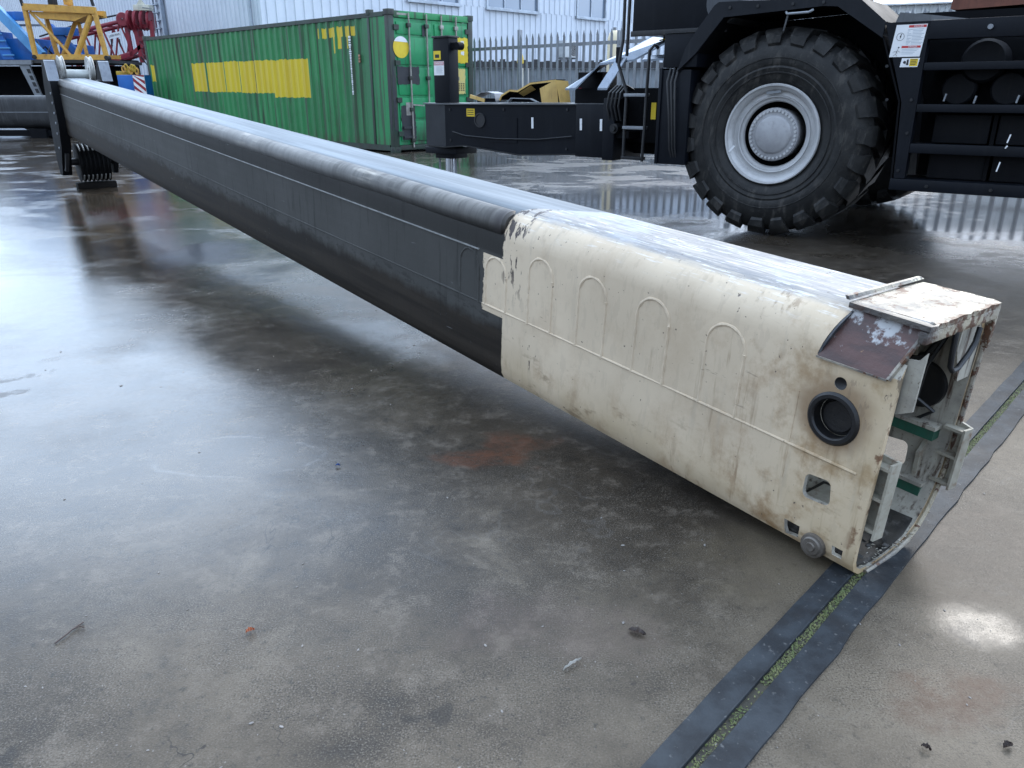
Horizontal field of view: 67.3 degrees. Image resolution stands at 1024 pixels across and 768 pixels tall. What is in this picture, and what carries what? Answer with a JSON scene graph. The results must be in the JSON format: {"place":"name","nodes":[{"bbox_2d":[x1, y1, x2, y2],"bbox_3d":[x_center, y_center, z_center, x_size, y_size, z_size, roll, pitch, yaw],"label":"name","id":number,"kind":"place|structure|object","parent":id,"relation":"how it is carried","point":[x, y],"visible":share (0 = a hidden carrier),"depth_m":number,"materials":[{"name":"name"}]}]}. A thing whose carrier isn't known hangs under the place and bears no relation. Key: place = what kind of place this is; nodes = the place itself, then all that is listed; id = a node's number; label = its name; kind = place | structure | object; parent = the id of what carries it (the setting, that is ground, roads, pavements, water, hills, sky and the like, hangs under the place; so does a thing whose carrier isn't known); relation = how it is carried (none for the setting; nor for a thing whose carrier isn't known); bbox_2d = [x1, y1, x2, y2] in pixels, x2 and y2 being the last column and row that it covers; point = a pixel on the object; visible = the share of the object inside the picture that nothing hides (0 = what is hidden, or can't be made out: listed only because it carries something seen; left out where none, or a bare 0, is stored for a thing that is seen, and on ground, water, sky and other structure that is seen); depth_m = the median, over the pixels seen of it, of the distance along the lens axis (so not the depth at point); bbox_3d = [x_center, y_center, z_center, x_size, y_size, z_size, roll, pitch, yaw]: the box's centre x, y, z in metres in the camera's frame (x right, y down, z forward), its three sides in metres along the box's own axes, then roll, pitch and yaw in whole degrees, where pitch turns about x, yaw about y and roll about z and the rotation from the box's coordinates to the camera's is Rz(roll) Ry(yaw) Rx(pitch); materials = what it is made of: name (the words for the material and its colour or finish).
{"place":"outdoors","nodes":[
{"label":"outdoors","id":0,"kind":"place"},
{"bbox_2d":[116,64,138,74],"bbox_3d":[-12.168,-9.223,24.927,0.900,2.118,0.627,0,21,0],"label":"yellow hook block","id":1,"kind":"object","parent":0,"point":[127,70],"depth_m":24.38,"materials":[{"name":"yellow metal"}]},
{"bbox_2d":[0,0,664,74],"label":"warehouse","id":2,"kind":"structure","parent":0,"point":[498,19],"depth_m":32.47,"materials":[{"name":"grey metal"}]},
{"bbox_2d":[407,0,462,6],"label":"window","id":3,"kind":"structure","parent":2,"relation":"in","point":[456,3],"depth_m":30.26,"materials":[{"name":"white glass"}]},
{"bbox_2d":[486,0,540,14],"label":"window","id":4,"kind":"structure","parent":2,"relation":"in","point":[518,6],"depth_m":33.20,"materials":[{"name":"white glass"}]},
{"bbox_2d":[559,40,578,58],"bbox_3d":[2.642,-15.592,35.926,0.450,0.780,1.000,18,28,40],"label":"air conditioner","id":5,"kind":"object","parent":2,"relation":"attached to","point":[567,51],"visible":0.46,"depth_m":35.68,"materials":[{"name":"white metal"}]},
{"bbox_2d":[576,0,607,21],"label":"window","id":6,"kind":"structure","parent":2,"relation":"in","point":[596,10],"depth_m":36.75,"materials":[{"name":"white glass"}]},
{"bbox_2d":[0,128,1023,767],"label":"ground","id":7,"kind":"structure","parent":0,"point":[436,528],"depth_m":2.33,"materials":[{"name":"concrete"}]},
{"bbox_2d":[0,95,52,137],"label":"second boom","id":8,"kind":"object","parent":7,"relation":"on","point":[23,111],"visible":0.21,"depth_m":22.75,"materials":[{"name":"black paint"}]},
{"bbox_2d":[54,622,84,643],"bbox_3d":[-1.100,0.621,1.921,0.024,0.008,0.085,9,22,22],"label":"twig","id":9,"kind":"object","parent":7,"relation":"on","point":[77,626],"visible":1,"depth_m":1.93,"materials":[{"name":"brown plant"}]},
{"bbox_2d":[0,6,141,129],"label":"truck crane","id":10,"kind":"object","parent":7,"relation":"on","point":[20,70],"visible":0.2,"depth_m":26.37,"materials":[{"name":"blue paint"}]},
{"bbox_2d":[19,0,120,59],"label":"yellow boom frame","id":11,"kind":"object","parent":10,"relation":"on","point":[68,11],"visible":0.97,"depth_m":24.86,"materials":[{"name":"metal"}]},
{"bbox_2d":[75,180,116,188],"bbox_3d":[-5.907,-2.837,10.942,0.500,0.088,0.200,-15,26,-35],"label":"timber block","id":12,"kind":"object","parent":7,"relation":"on","point":[96,184],"depth_m":10.87,"materials":[{"name":"black wood"}]},
{"bbox_2d":[39,0,155,74],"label":"red lattice jib","id":13,"kind":"object","parent":7,"relation":"on","point":[139,19],"visible":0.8,"depth_m":28.21,"materials":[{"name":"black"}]},
{"bbox_2d":[117,75,153,95],"bbox_3d":[-11.507,-8.599,23.787,0.820,1.760,0.603,0,21,0],"label":"striped marker box","id":14,"kind":"object","parent":7,"relation":"on","point":[141,83],"visible":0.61,"depth_m":23.30,"materials":[{"name":"multicoloured paint"}]},
{"bbox_2d":[246,627,254,632],"bbox_3d":[-0.655,0.616,1.924,0.020,0.011,0.018,0,21,0],"label":"fallen leaf","id":15,"kind":"object","parent":7,"relation":"on","point":[249,629],"visible":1,"depth_m":1.93,"materials":[{"name":"orange plant"}]},
{"bbox_2d":[142,8,473,152],"bbox_3d":[-6.157,-8.266,21.255,12.296,2.915,2.464,18,28,40],"label":"shipping container","id":16,"kind":"object","parent":7,"relation":"on","point":[365,80],"visible":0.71,"depth_m":18.15,"materials":[{"name":"green metal"}]},
{"bbox_2d":[393,13,433,146],"bbox_3d":[-2.076,-6.675,17.010,0.135,2.740,1.211,18,28,40],"label":"door","id":17,"kind":"structure","parent":16,"relation":"in","point":[420,53],"depth_m":16.93,"materials":[{"name":"green metal"}]},
{"bbox_2d":[432,15,470,102],"bbox_3d":[-1.359,-6.946,17.719,0.135,2.740,1.096,18,28,40],"label":"door","id":18,"kind":"structure","parent":16,"relation":"in","point":[439,28],"depth_m":17.42,"materials":[{"name":"green metal"}]},
{"bbox_2d":[24,269,990,767],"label":"stone chips","id":19,"kind":"object","parent":7,"relation":"on","point":[358,649],"visible":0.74,"depth_m":1.88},
{"bbox_2d":[41,56,1001,573],"bbox_3d":[-2.444,-1.691,6.466,0.759,1.642,11.946,-15,29,-35],"label":"telescopic boom","id":20,"kind":"object","parent":7,"relation":"on","point":[787,396],"visible":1,"depth_m":2.60,"materials":[{"name":"paint"}]},
{"bbox_2d":[522,54,523,102],"bbox_3d":[0.243,-8.428,22.472,0.200,2.330,0.195,0,21,0],"label":"marker post","id":21,"kind":"object","parent":7,"relation":"on","point":[522,69],"visible":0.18,"depth_m":22.17,"materials":[{"name":"white metal"}]},
{"bbox_2d":[525,66,528,102],"bbox_3d":[0.443,-8.296,22.629,0.110,1.970,0.110,0,21,0],"label":"slim post","id":22,"kind":"object","parent":7,"relation":"on","point":[528,76],"visible":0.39,"depth_m":22.37,"materials":[{"name":"grey metal"}]},
{"bbox_2d":[473,59,669,102],"bbox_3d":[2.096,-9.551,25.545,9.100,2.240,0.180,-4,21,-11],"label":"sheet metal screen","id":23,"kind":"object","parent":7,"relation":"on","point":[637,78],"visible":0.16,"depth_m":25.07,"materials":[{"name":"grey metal"}]},
{"bbox_2d":[563,658,581,670],"bbox_3d":[0.142,0.657,1.810,0.060,0.011,0.009,-17,26,-37],"label":"litter scrap","id":24,"kind":"object","parent":7,"relation":"on","point":[571,662],"visible":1,"depth_m":1.81,"materials":[{"name":"white paper"}]},
{"bbox_2d":[628,626,645,634],"bbox_3d":[0.312,0.616,1.918,0.045,0.011,0.025,11,23,27],"label":"fallen leaf","id":25,"kind":"object","parent":7,"relation":"on","point":[637,629],"visible":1,"depth_m":1.92,"materials":[{"name":"plant"}]},
{"bbox_2d":[473,6,951,102],"bbox_3d":[6.143,-4.739,12.405,22.000,2.560,0.132,18,28,40],"label":"palisade fence","id":26,"kind":"object","parent":7,"relation":"on","point":[519,47],"visible":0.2,"depth_m":16.78,"materials":[{"name":"grey metal"}]},
{"bbox_2d":[423,0,1023,233],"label":"mobile crane","id":27,"kind":"object","parent":7,"relation":"on","point":[772,116],"visible":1,"depth_m":6.86,"materials":[{"name":"metal"}]},
{"bbox_2d":[470,92,505,101],"bbox_3d":[-0.296,-3.544,9.500,0.402,0.122,0.227,15,26,35],"label":"grey sheet","id":28,"kind":"object","parent":27,"relation":"on","point":[478,98],"visible":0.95,"depth_m":9.45,"materials":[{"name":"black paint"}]},
{"bbox_2d":[508,98,538,102],"bbox_3d":[0.130,-3.314,8.986,0.428,0.050,0.050,15,26,35],"label":"steel offcut","id":29,"kind":"object","parent":27,"relation":"on","point":[510,100],"visible":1,"depth_m":8.95,"materials":[{"name":"grey metal"}]},
{"bbox_2d":[499,79,569,102],"bbox_3d":[0.234,-3.462,9.094,0.947,0.251,0.340,15,26,35],"label":"bent cover","id":30,"kind":"object","parent":27,"relation":"on","point":[553,91],"visible":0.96,"depth_m":8.93,"materials":[{"name":"yellow paint"}]},
{"bbox_2d":[951,0,1023,10],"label":"rusty counterweight","id":31,"kind":"object","parent":27,"relation":"on","point":[962,5],"visible":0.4,"depth_m":6.50,"materials":[{"name":"brown metal"}]},
{"bbox_2d":[640,361,1023,767],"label":"drain edging","id":32,"kind":"object","parent":7,"relation":"on","point":[679,745],"visible":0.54,"depth_m":1.82,"materials":[{"name":"metal"}]},
{"bbox_2d":[679,379,1023,767],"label":"drain lip","id":33,"kind":"object","parent":7,"relation":"on","point":[736,705],"visible":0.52,"depth_m":1.81,"materials":[{"name":"metal"}]},
{"bbox_2d":[685,382,1023,767],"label":"grass strip","id":34,"kind":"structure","parent":7,"relation":"on","point":[760,687],"depth_m":1.74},
{"bbox_2d":[686,385,1023,767],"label":"moss","id":35,"kind":"object","parent":34,"relation":"on","point":[975,439],"visible":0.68,"depth_m":1.93,"materials":[{"name":"green plant"}]},
{"bbox_2d":[699,389,1023,767],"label":"drain edging","id":36,"kind":"object","parent":7,"relation":"on","point":[752,732],"visible":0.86,"depth_m":1.91,"materials":[{"name":"metal"}]},
{"bbox_2d":[921,743,931,750],"bbox_3d":[0.849,0.744,1.578,0.015,0.011,0.019,-7,22,-17],"label":"fallen leaf","id":37,"kind":"object","parent":7,"relation":"on","point":[926,745],"visible":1,"depth_m":1.58,"materials":[{"name":"plant"}]},
{"bbox_2d":[1003,740,1012,747],"bbox_3d":[1.020,0.742,1.583,0.017,0.011,0.023,18,27,39],"label":"fallen leaf","id":38,"kind":"object","parent":7,"relation":"on","point":[1006,743],"visible":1,"depth_m":1.58,"materials":[{"name":"plant"}]},
{"bbox_2d":[606,27,616,71],"bbox_3d":[2.982,-8.924,22.820,0.400,3.000,0.400,0,21,0],"label":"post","id":39,"kind":"object","parent":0,"point":[614,45],"visible":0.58,"depth_m":22.33,"materials":[{"name":"white metal"}]},
{"bbox_2d":[816,1,954,17],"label":"white shed","id":40,"kind":"structure","parent":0,"point":[931,7],"depth_m":30.47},
{"bbox_2d":[875,0,951,3],"label":"sky","id":41,"kind":"structure","parent":0,"point":[879,1],"materials":[{"name":"white"}]}
]}

